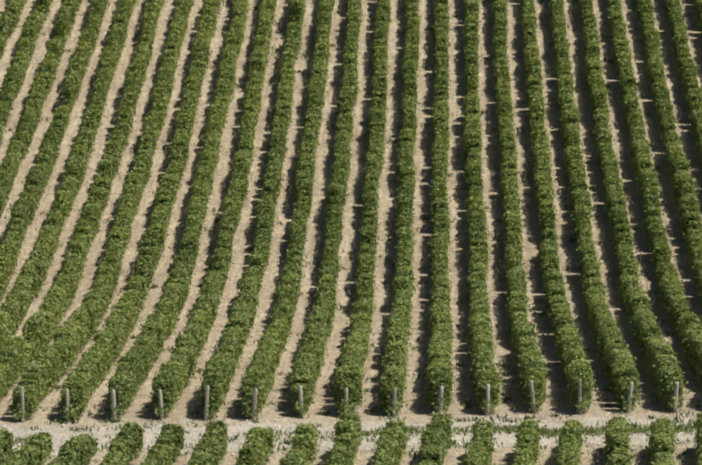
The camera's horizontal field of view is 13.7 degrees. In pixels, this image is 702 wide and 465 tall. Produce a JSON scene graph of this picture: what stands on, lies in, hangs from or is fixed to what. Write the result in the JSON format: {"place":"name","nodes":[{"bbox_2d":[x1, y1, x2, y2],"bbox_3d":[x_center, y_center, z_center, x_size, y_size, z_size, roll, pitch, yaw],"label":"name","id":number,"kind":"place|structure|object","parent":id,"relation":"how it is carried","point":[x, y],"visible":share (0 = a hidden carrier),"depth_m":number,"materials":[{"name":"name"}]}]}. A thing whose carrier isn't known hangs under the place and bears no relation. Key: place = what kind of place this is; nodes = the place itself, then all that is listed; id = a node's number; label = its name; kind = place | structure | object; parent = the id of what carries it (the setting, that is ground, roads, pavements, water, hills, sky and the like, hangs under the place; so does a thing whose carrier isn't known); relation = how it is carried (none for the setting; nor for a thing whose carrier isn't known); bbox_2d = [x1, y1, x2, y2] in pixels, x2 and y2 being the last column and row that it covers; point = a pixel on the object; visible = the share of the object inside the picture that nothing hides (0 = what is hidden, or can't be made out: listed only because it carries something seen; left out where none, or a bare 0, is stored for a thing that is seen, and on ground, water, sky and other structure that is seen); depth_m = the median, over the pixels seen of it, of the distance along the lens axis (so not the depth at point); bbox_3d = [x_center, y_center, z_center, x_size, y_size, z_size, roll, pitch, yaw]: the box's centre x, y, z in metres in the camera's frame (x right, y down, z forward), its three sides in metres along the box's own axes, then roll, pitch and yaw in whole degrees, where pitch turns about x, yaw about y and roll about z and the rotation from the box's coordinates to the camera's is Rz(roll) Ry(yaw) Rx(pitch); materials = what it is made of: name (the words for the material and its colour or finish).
{"place":"outdoors","nodes":[
{"label":"outdoors","id":0,"kind":"place"},
{"bbox_2d":[1,416,696,455],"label":"dirt road","id":1,"kind":"structure","parent":0,"point":[414,440],"depth_m":73.24,"materials":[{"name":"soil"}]},
{"bbox_2d":[13,418,696,445],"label":"path grass","id":2,"kind":"structure","parent":1,"relation":"on","point":[554,431],"depth_m":72.73,"materials":[{"name":"green plant"}]},
{"bbox_2d":[0,0,701,464],"bbox_3d":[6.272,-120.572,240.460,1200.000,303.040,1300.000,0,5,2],"label":"ground","id":3,"kind":"structure","parent":0,"point":[458,252],"depth_m":102.57,"materials":[{"name":"soil"}]},
{"bbox_2d":[12,1,669,461],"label":"vine trunks","id":4,"kind":"object","parent":3,"relation":"on","point":[280,347],"depth_m":87.65,"materials":[{"name":"brown plant"}]},
{"bbox_2d":[20,378,678,422],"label":"wooden posts","id":5,"kind":"object","parent":3,"relation":"on","point":[254,404],"visible":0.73,"depth_m":75.20,"materials":[{"name":"grey wood"}]},
{"bbox_2d":[0,0,701,420],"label":"vine foliage","id":6,"kind":"object","parent":3,"relation":"on","point":[196,336],"visible":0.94,"depth_m":98.73,"materials":[{"name":"green plant"}]},
{"bbox_2d":[0,409,701,464],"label":"vine foliage","id":7,"kind":"object","parent":3,"relation":"on","point":[85,446],"visible":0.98,"depth_m":68.60,"materials":[{"name":"green plant"}]},
{"bbox_2d":[0,0,701,464],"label":"weed tufts","id":8,"kind":"object","parent":3,"relation":"on","point":[300,416],"visible":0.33,"depth_m":85.08,"materials":[{"name":"green plant"}]},
{"bbox_2d":[0,0,701,464],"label":"chalk stones","id":9,"kind":"object","parent":3,"relation":"on","point":[376,306],"visible":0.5,"depth_m":85.56,"materials":[{"name":"grey stone"}]}
]}

